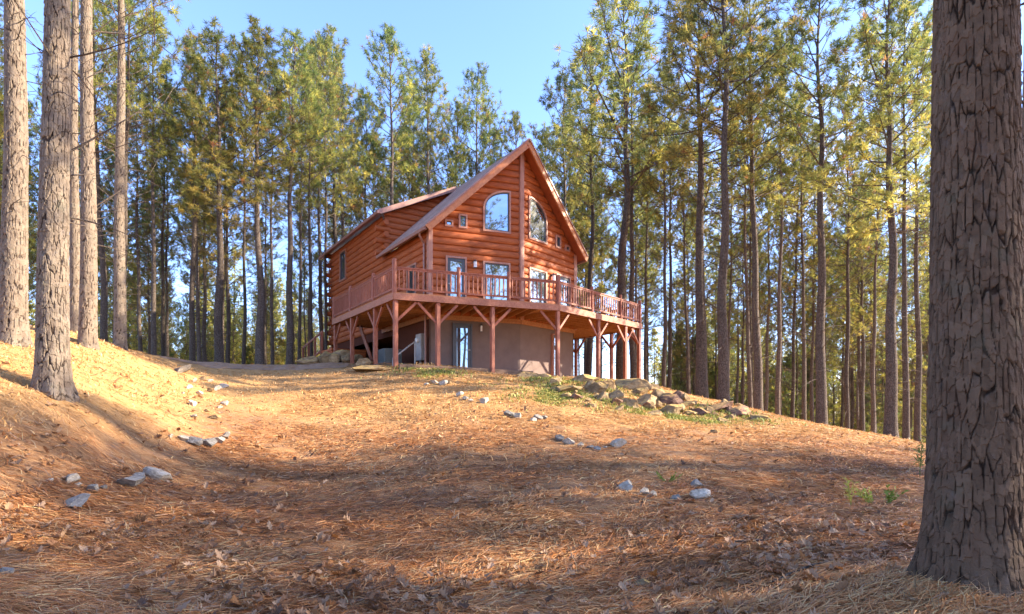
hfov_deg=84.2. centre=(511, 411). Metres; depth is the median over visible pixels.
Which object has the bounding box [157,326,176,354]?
pine tree
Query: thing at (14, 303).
pine tree
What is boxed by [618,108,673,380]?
pine tree
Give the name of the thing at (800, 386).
young pine
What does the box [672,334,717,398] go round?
young pine
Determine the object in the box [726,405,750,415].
rock
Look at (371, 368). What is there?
rock
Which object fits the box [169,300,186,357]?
pine tree
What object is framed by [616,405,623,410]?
rock
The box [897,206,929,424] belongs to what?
pine tree
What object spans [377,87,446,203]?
pine tree
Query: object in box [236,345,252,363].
young pine
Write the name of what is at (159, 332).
pine tree
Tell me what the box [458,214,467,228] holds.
window
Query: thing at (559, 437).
rock
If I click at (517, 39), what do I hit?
sky
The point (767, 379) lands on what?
pine tree
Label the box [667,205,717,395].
pine tree
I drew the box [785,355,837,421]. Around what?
young pine
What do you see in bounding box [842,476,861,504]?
seedling
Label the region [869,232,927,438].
pine tree
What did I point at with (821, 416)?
pine tree
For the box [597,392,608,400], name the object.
rock
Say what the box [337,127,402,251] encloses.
pine tree
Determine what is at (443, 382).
rock
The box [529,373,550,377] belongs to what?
rock
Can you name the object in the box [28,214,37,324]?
pine tree
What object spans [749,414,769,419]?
rock
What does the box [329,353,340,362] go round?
rock
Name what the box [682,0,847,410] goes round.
pine tree
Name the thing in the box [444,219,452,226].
window
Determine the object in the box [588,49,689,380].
pine tree
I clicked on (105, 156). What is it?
pine tree
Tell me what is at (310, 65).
pine tree
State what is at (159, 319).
pine tree
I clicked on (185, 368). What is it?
rock
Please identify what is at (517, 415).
rock
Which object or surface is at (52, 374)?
pine tree
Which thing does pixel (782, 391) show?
young pine
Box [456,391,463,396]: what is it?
rock
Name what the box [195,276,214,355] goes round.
pine tree
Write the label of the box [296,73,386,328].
pine tree
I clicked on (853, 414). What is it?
pine tree
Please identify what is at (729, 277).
pine tree
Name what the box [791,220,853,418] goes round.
pine tree
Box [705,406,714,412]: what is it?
rock
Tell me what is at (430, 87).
pine tree
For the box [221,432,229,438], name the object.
rock
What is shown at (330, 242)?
pine tree
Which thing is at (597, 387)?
rock
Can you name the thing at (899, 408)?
young pine
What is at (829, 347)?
pine tree
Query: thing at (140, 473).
rock
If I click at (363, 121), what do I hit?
pine tree
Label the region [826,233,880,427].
pine tree
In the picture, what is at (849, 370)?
pine tree
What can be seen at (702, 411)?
rock
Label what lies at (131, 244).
pine tree
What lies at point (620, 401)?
rock
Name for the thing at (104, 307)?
pine tree
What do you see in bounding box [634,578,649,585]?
rock
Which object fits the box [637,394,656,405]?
rock
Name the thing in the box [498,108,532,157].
pine tree
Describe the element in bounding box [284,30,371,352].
pine tree
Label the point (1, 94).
pine tree
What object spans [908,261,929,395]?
pine tree
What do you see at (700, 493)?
rock
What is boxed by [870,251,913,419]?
pine tree
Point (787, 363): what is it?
young pine
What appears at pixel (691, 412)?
rock
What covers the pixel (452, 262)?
door
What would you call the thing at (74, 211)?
pine tree
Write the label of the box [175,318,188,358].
pine tree
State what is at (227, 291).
pine tree
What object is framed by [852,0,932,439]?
pine tree
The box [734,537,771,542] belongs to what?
stick
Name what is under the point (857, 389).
pine tree
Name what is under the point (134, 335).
pine tree
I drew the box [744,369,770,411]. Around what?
young pine
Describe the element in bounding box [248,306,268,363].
pine tree
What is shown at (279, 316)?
pine tree
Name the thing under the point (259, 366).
driveway
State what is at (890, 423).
pine tree
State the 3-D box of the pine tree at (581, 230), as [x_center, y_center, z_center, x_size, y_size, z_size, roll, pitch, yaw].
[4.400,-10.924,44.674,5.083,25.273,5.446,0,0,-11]
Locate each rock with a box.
[0,567,14,573]
[64,493,90,506]
[65,473,80,483]
[86,484,98,491]
[116,475,145,485]
[132,472,144,475]
[143,466,172,480]
[175,364,190,372]
[177,435,189,441]
[187,436,202,445]
[189,400,196,405]
[199,376,206,380]
[203,438,217,446]
[208,415,221,419]
[214,385,221,390]
[215,436,224,443]
[219,383,228,387]
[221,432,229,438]
[295,356,318,364]
[317,351,331,362]
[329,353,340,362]
[332,349,349,361]
[341,354,349,362]
[353,365,390,370]
[354,354,362,361]
[356,358,372,365]
[438,380,447,385]
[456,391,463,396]
[479,397,488,403]
[503,410,513,416]
[514,413,520,418]
[516,371,537,377]
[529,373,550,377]
[533,414,542,419]
[548,376,561,383]
[550,385,583,391]
[555,434,563,440]
[561,392,571,396]
[562,438,574,443]
[570,393,582,398]
[572,374,598,381]
[584,380,594,388]
[585,382,608,393]
[585,402,596,407]
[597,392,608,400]
[598,379,617,389]
[608,390,624,398]
[610,398,622,405]
[610,438,626,447]
[615,378,652,390]
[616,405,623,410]
[617,479,632,490]
[621,398,639,408]
[632,387,648,393]
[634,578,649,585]
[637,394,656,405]
[640,487,648,493]
[645,403,655,408]
[647,410,662,415]
[651,384,660,390]
[651,388,664,397]
[655,400,661,407]
[659,393,684,404]
[659,404,682,414]
[670,494,679,499]
[672,390,684,398]
[681,393,689,400]
[682,400,697,406]
[684,410,697,414]
[689,488,710,498]
[690,479,702,487]
[691,408,710,414]
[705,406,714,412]
[710,401,733,410]
[717,417,728,421]
[724,406,732,411]
[725,414,733,418]
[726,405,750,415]
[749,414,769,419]
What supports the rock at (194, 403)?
on the ground at (154, 367)
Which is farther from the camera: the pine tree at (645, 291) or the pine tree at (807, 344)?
the pine tree at (807, 344)
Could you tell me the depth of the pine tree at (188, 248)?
46.27 m
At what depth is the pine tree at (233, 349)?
56.44 m
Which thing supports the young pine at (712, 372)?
on the ground at (154, 367)
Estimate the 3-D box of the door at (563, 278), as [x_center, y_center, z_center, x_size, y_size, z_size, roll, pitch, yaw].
[2.393,-5.310,26.671,1.122,2.230,0.412,0,0,-34]
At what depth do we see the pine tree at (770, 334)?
48.77 m
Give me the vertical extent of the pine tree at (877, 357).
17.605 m
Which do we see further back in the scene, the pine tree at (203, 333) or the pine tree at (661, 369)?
the pine tree at (661, 369)
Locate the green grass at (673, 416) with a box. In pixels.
[360,364,806,426]
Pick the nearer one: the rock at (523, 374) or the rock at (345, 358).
the rock at (523, 374)
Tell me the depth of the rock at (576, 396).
16.18 m
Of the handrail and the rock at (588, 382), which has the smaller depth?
the rock at (588, 382)
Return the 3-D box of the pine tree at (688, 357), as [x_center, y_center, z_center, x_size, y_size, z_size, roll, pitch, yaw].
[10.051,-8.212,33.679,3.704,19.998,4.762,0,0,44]
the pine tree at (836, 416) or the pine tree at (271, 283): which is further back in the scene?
the pine tree at (836, 416)
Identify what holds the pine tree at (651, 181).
on the ground at (154, 367)
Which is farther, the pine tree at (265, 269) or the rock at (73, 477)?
the pine tree at (265, 269)
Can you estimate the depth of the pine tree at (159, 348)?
54.43 m
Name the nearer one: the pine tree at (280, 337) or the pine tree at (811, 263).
the pine tree at (811, 263)
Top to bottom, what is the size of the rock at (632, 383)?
0.550 m
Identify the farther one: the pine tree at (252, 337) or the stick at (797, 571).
the pine tree at (252, 337)
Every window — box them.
[339,248,346,282]
[406,262,417,292]
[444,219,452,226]
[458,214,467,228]
[482,261,510,299]
[483,191,510,233]
[527,195,547,244]
[554,235,560,248]
[564,244,569,251]
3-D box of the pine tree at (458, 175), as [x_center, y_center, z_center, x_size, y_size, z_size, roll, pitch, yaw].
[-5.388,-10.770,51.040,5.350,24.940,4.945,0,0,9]
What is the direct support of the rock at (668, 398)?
on the ground at (154, 367)
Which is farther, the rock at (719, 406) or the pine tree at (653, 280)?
the pine tree at (653, 280)
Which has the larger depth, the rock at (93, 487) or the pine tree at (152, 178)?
the pine tree at (152, 178)
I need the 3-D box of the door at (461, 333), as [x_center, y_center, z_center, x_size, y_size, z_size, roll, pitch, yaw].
[-2.069,-2.600,23.551,0.842,2.140,0.257,0,0,-13]
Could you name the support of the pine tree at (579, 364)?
on the ground at (154, 367)
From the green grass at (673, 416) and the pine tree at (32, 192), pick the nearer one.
the green grass at (673, 416)
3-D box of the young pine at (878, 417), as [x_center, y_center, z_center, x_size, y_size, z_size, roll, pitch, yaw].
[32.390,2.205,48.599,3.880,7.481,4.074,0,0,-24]
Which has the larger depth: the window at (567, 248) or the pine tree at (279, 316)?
the pine tree at (279, 316)
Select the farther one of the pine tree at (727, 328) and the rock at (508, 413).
the pine tree at (727, 328)
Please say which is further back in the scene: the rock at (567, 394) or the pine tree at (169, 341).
the pine tree at (169, 341)
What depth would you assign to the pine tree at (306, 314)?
56.45 m
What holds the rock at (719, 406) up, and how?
on the ground at (154, 367)
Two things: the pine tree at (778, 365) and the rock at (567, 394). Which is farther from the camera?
the pine tree at (778, 365)
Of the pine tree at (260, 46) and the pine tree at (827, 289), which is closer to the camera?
the pine tree at (260, 46)
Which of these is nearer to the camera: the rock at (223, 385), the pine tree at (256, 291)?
the rock at (223, 385)
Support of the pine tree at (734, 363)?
on the ground at (154, 367)
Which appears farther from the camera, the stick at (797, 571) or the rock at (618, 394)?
the rock at (618, 394)
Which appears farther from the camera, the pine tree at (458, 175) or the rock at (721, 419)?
the pine tree at (458, 175)
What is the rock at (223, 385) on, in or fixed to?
on the ground at (154, 367)
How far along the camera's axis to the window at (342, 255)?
32.18 m
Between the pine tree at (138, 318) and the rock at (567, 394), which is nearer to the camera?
the rock at (567, 394)
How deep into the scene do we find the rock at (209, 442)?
9.80 m
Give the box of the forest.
[28,246,925,435]
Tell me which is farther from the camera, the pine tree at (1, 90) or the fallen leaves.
the pine tree at (1, 90)
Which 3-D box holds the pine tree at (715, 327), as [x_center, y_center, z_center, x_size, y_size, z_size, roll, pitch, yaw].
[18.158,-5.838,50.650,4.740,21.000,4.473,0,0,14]
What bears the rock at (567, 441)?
on the ground at (154, 367)
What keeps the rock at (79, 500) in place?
on the ground at (154, 367)
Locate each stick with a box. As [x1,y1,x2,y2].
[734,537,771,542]
[772,561,830,582]
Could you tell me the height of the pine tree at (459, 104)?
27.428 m
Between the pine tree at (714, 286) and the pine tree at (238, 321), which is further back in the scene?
the pine tree at (238, 321)
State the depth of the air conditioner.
23.48 m
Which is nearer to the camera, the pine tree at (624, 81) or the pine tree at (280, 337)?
the pine tree at (624, 81)
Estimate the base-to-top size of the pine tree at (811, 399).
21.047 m
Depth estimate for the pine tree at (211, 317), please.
58.07 m
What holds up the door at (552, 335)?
in the log cabin
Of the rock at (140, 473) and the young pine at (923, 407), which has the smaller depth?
the rock at (140, 473)
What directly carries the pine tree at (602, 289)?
on the ground at (154, 367)
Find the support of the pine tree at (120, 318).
on the ground at (154, 367)
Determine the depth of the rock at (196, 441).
9.57 m
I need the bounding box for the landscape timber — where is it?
[398,364,532,374]
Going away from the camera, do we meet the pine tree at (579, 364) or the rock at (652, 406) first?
the rock at (652, 406)
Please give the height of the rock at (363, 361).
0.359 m
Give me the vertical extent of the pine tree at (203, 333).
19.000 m
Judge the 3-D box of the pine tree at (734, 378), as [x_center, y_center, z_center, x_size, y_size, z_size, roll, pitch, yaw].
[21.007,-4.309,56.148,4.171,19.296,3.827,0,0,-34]
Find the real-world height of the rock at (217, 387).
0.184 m
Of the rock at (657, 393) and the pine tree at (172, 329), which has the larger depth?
the pine tree at (172, 329)
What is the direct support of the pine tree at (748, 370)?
on the ground at (154, 367)
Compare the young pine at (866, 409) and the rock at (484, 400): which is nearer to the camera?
the rock at (484, 400)
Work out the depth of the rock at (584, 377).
18.94 m
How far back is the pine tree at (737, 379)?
46.00 m
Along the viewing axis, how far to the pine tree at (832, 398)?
57.57 m
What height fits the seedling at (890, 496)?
0.295 m
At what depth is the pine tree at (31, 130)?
32.37 m
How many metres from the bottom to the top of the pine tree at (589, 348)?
26.553 m
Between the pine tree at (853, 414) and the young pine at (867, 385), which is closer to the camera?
the pine tree at (853, 414)
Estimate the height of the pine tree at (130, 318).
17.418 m
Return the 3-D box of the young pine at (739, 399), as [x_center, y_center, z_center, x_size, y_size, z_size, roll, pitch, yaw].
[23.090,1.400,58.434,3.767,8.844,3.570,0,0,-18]
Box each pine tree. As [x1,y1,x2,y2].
[0,0,32,221]
[0,0,115,347]
[0,0,141,332]
[0,0,184,350]
[0,13,38,232]
[0,73,79,321]
[0,93,29,235]
[0,99,36,277]
[1,99,39,324]
[1,147,38,275]
[14,0,192,402]
[28,184,37,316]
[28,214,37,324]
[28,216,36,319]
[31,0,165,342]
[33,109,113,334]
[71,0,213,349]
[78,0,197,311]
[96,84,156,338]
[97,152,146,348]
[97,226,113,338]
[98,52,180,352]
[98,266,129,342]
[98,294,111,341]
[99,214,144,342]
[106,10,200,354]
[108,285,144,350]
[126,180,182,346]
[126,188,177,353]
[127,273,147,352]
[127,277,147,353]
[128,166,184,350]
[129,239,175,352]
[133,82,192,357]
[137,30,235,360]
[142,122,200,356]
[143,302,173,353]
[150,265,185,357]
[156,287,178,358]
[157,16,291,362]
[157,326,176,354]
[159,64,234,361]
[167,118,238,361]
[167,174,230,361]
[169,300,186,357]
[172,292,201,359]
[173,215,214,352]
[174,176,223,359]
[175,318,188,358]
[189,76,265,362]
[195,124,263,362]
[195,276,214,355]
[195,309,213,361]
[201,13,318,363]
[202,31,285,363]
[206,282,232,357]
[224,282,250,363]
[224,322,241,363]
[235,155,296,363]
[235,304,253,361]
[236,220,282,362]
[240,64,307,364]
[241,280,269,363]
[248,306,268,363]
[249,25,347,363]
[252,282,281,364]
[253,267,286,360]
[265,54,342,364]
[266,284,286,364]
[272,54,353,355]
[272,160,332,350]
[276,206,327,356]
[280,270,314,362]
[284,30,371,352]
[291,21,380,328]
[292,37,357,348]
[293,287,323,356]
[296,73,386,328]
[312,195,348,312]
[312,293,329,351]
[327,149,372,287]
[328,86,397,244]
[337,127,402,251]
[351,20,448,251]
[371,166,394,213]
[372,125,430,207]
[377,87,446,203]
[377,125,424,248]
[382,44,472,199]
[413,97,485,198]
[416,60,509,187]
[445,157,463,188]
[467,108,508,177]
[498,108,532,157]
[528,66,610,279]
[535,120,572,197]
[543,32,649,374]
[551,0,715,379]
[552,126,599,309]
[567,130,615,373]
[567,171,608,374]
[571,160,616,365]
[577,165,627,377]
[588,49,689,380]
[595,129,663,376]
[605,168,668,377]
[612,162,680,383]
[615,57,696,387]
[618,0,813,397]
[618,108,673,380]
[628,241,666,383]
[634,112,696,388]
[645,110,718,393]
[649,0,818,401]
[655,349,672,388]
[659,276,694,380]
[667,187,716,393]
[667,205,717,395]
[671,139,740,385]
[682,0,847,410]
[688,125,770,391]
[691,232,739,399]
[695,89,797,399]
[706,293,741,397]
[708,258,741,391]
[709,317,739,397]
[710,311,741,388]
[714,233,751,402]
[715,54,789,407]
[716,216,776,404]
[732,243,783,400]
[733,20,842,414]
[733,226,776,398]
[735,134,811,410]
[740,283,775,398]
[741,0,908,424]
[759,126,842,418]
[759,227,815,414]
[760,275,799,412]
[761,79,838,419]
[769,265,815,418]
[782,153,843,421]
[783,282,830,412]
[788,0,932,437]
[789,248,851,422]
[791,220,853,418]
[799,241,840,407]
[800,60,902,428]
[816,171,910,432]
[825,154,888,430]
[826,189,900,429]
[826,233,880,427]
[826,259,877,429]
[826,312,844,427]
[826,324,840,423]
[827,273,869,426]
[827,313,868,424]
[834,201,901,431]
[835,348,856,418]
[843,106,928,432]
[851,253,899,432]
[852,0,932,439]
[854,335,883,400]
[865,291,901,432]
[866,20,932,441]
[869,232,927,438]
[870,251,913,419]
[883,2,1023,196]
[896,176,929,426]
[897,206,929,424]
[897,276,925,435]
[901,168,930,398]
[906,0,1023,599]
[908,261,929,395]
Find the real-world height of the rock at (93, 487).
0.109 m
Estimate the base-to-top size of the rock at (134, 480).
0.159 m
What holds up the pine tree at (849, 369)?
on the ground at (154, 367)
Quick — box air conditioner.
[378,348,402,363]
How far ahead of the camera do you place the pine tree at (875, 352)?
43.67 m
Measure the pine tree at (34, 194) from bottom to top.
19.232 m
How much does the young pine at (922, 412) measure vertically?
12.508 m
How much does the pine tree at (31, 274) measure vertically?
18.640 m
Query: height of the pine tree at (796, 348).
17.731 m
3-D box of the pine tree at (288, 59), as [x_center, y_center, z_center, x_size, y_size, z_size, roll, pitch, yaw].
[-10.791,-10.500,28.359,5.277,18.100,5.401,1,0,-2]
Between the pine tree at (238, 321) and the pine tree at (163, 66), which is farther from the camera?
the pine tree at (238, 321)
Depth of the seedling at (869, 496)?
7.45 m
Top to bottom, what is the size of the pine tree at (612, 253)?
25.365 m
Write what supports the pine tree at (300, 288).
on the ground at (154, 367)
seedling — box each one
[655,471,682,481]
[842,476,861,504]
[855,487,873,503]
[884,484,908,502]
[907,436,925,474]
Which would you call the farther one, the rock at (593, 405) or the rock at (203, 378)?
the rock at (203, 378)
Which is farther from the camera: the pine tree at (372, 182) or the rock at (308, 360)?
the pine tree at (372, 182)
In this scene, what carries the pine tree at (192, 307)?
on the ground at (154, 367)
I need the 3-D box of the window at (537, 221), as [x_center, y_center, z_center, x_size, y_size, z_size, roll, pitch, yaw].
[1.131,-8.522,25.251,0.145,1.873,1.300,0,0,42]
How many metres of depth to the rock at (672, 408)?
16.45 m
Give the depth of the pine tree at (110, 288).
52.85 m
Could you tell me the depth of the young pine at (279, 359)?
60.21 m
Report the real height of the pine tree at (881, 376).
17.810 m
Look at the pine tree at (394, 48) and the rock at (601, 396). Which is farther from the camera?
the pine tree at (394, 48)
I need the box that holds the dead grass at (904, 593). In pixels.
[800,543,1023,613]
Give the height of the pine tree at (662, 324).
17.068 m
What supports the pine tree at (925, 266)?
on the ground at (154, 367)
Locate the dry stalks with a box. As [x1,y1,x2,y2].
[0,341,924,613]
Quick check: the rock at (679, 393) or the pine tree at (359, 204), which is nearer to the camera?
the rock at (679, 393)
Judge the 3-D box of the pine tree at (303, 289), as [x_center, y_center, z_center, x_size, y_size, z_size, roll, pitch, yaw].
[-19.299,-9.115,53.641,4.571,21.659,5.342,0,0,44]
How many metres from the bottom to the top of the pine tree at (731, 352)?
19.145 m
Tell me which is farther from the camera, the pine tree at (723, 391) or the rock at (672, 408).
the pine tree at (723, 391)
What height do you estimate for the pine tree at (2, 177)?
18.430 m
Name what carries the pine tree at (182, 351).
on the ground at (154, 367)
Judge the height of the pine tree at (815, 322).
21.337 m
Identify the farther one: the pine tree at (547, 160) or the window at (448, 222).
the pine tree at (547, 160)
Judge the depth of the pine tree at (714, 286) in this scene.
38.44 m
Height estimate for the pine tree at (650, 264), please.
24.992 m
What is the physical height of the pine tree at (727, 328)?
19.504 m
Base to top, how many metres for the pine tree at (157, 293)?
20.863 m
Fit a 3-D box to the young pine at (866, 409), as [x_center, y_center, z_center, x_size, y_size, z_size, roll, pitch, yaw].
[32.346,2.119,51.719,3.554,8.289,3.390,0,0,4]
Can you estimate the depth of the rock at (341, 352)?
24.58 m
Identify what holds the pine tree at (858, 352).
on the ground at (154, 367)
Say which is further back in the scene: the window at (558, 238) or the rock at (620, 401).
the window at (558, 238)
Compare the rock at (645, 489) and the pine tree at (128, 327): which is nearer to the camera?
the rock at (645, 489)
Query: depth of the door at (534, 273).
25.25 m
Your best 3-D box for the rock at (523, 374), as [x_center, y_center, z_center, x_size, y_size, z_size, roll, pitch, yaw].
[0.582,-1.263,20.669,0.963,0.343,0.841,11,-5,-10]
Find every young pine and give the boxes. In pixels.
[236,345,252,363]
[274,314,305,364]
[294,332,318,363]
[659,319,711,394]
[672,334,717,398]
[684,340,730,400]
[730,385,747,404]
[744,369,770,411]
[745,365,784,413]
[763,355,815,419]
[768,357,801,414]
[773,352,815,417]
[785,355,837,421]
[787,384,815,421]
[835,349,901,431]
[854,393,883,433]
[865,398,912,437]
[876,359,925,435]
[879,322,927,438]
[900,373,926,442]
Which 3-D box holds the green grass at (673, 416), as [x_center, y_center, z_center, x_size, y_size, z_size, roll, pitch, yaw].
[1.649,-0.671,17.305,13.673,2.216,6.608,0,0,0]
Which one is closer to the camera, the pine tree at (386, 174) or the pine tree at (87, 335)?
the pine tree at (87, 335)
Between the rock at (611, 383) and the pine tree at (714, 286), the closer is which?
the rock at (611, 383)
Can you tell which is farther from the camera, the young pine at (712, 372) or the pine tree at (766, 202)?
the young pine at (712, 372)
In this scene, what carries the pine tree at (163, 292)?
on the ground at (154, 367)
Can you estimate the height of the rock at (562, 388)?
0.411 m
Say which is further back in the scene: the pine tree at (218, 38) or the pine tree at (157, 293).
the pine tree at (157, 293)
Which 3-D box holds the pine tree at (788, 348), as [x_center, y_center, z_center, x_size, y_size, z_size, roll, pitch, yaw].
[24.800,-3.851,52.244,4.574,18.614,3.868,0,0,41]
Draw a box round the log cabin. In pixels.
[302,138,641,378]
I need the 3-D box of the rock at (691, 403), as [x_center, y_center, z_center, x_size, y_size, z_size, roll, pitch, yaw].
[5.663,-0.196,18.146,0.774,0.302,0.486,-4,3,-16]
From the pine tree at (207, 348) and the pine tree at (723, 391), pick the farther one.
the pine tree at (207, 348)
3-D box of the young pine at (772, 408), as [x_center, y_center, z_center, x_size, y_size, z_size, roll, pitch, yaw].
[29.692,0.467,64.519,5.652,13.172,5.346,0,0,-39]
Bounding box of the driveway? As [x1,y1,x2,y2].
[151,354,413,369]
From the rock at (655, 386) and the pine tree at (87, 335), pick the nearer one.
the pine tree at (87, 335)
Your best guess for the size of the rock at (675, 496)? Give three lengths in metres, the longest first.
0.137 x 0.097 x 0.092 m
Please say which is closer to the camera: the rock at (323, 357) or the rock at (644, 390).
the rock at (644, 390)
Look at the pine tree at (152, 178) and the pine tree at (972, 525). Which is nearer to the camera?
the pine tree at (972, 525)
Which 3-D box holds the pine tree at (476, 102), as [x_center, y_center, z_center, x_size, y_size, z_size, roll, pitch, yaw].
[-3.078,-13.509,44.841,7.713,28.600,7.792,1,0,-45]
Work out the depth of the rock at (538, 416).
13.23 m
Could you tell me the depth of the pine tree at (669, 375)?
35.93 m
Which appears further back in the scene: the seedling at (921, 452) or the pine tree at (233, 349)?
the pine tree at (233, 349)
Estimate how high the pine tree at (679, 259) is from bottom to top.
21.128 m
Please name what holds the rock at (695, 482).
on the ground at (154, 367)
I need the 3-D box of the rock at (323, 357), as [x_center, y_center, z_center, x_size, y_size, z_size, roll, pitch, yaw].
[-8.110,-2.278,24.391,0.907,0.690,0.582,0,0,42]
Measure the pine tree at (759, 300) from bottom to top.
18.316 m
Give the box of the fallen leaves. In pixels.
[0,325,921,613]
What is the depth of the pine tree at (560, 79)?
41.52 m
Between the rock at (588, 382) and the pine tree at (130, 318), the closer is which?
the rock at (588, 382)
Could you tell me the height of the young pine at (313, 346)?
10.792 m
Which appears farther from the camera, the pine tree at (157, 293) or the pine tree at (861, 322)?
the pine tree at (157, 293)
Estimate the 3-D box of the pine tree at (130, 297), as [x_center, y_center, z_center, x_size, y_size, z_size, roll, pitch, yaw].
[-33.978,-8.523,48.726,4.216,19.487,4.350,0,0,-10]
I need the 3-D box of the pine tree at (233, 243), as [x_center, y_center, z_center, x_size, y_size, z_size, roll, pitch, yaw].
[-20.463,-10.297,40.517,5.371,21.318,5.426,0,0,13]
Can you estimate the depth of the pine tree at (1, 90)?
28.02 m
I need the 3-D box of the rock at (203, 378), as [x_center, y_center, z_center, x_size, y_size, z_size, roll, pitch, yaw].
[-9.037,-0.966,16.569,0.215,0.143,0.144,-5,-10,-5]
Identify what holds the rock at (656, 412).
on the ground at (154, 367)
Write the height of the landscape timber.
0.330 m
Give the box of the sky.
[0,0,1023,402]
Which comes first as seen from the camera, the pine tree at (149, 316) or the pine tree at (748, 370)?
the pine tree at (748, 370)
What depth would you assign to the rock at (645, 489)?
7.38 m
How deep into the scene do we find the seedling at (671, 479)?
8.10 m
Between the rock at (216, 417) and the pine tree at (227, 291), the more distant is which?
the pine tree at (227, 291)
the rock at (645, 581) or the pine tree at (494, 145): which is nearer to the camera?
the rock at (645, 581)
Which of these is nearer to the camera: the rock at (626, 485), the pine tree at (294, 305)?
the rock at (626, 485)
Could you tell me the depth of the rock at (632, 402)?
16.19 m
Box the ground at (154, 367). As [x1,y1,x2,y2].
[0,327,1022,613]
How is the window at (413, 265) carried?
in the log cabin
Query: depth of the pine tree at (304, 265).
44.68 m
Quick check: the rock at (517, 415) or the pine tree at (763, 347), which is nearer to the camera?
the rock at (517, 415)
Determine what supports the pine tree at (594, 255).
on the ground at (154, 367)
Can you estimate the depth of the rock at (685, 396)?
18.47 m
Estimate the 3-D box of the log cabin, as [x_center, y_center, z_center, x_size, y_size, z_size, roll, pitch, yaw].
[-3.109,-5.286,29.675,12.717,12.572,17.862,0,0,-34]
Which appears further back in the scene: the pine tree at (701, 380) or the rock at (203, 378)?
the pine tree at (701, 380)
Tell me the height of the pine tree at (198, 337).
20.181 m
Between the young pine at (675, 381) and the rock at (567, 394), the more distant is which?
the young pine at (675, 381)
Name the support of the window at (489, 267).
in the log cabin
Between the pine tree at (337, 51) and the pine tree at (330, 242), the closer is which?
the pine tree at (337, 51)
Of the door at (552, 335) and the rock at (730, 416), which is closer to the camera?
the rock at (730, 416)
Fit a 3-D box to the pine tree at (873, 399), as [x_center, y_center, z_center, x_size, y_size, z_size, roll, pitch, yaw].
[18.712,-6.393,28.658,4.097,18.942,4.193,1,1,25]
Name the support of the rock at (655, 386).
on the ground at (154, 367)
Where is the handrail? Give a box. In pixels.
[392,341,415,365]
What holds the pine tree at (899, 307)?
on the ground at (154, 367)
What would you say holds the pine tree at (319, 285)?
on the ground at (154, 367)
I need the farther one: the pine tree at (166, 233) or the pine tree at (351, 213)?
the pine tree at (351, 213)
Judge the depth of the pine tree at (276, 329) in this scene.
54.31 m
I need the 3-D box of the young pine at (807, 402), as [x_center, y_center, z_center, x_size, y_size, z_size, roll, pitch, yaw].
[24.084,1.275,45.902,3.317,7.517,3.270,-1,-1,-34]
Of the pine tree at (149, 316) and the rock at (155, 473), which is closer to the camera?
the rock at (155, 473)
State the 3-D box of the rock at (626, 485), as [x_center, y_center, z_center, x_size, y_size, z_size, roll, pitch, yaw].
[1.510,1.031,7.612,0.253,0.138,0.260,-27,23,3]
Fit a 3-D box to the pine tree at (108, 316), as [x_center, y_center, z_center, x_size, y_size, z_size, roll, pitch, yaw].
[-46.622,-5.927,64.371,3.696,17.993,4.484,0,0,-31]
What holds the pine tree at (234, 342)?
on the ground at (154, 367)
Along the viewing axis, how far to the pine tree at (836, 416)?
68.09 m
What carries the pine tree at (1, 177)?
on the ground at (154, 367)
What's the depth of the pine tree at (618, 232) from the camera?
52.43 m
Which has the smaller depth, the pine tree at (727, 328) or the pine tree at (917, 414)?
the pine tree at (917, 414)
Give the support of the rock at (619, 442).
on the ground at (154, 367)
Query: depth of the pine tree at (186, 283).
50.26 m
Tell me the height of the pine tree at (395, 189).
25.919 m
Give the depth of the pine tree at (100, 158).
39.65 m
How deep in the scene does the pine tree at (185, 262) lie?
43.49 m
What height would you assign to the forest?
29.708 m
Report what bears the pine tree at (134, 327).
on the ground at (154, 367)
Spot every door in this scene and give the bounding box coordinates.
[445,255,466,310]
[452,323,471,367]
[528,267,546,302]
[551,334,554,375]
[555,273,570,306]
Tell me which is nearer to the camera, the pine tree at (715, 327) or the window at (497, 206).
the window at (497, 206)
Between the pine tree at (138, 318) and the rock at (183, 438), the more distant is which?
the pine tree at (138, 318)
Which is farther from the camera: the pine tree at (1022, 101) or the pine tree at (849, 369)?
the pine tree at (849, 369)
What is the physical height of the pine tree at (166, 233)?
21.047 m
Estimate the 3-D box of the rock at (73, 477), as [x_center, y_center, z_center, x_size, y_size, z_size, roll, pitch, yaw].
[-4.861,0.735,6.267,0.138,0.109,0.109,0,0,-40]
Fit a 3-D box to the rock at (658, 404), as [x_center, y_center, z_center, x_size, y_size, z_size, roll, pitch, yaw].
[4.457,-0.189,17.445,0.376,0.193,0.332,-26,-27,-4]
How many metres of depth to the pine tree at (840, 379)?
61.17 m
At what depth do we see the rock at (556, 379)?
18.30 m
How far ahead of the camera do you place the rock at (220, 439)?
10.20 m
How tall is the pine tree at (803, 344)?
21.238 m
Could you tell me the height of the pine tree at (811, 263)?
19.956 m
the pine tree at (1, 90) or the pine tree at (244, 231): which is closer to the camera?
the pine tree at (1, 90)
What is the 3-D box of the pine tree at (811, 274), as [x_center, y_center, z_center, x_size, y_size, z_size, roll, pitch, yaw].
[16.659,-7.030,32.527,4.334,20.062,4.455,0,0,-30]
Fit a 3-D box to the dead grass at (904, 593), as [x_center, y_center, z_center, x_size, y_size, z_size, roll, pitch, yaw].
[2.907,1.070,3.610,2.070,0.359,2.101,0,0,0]
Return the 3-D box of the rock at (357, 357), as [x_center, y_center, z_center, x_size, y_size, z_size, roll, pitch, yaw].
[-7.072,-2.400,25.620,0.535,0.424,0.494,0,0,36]

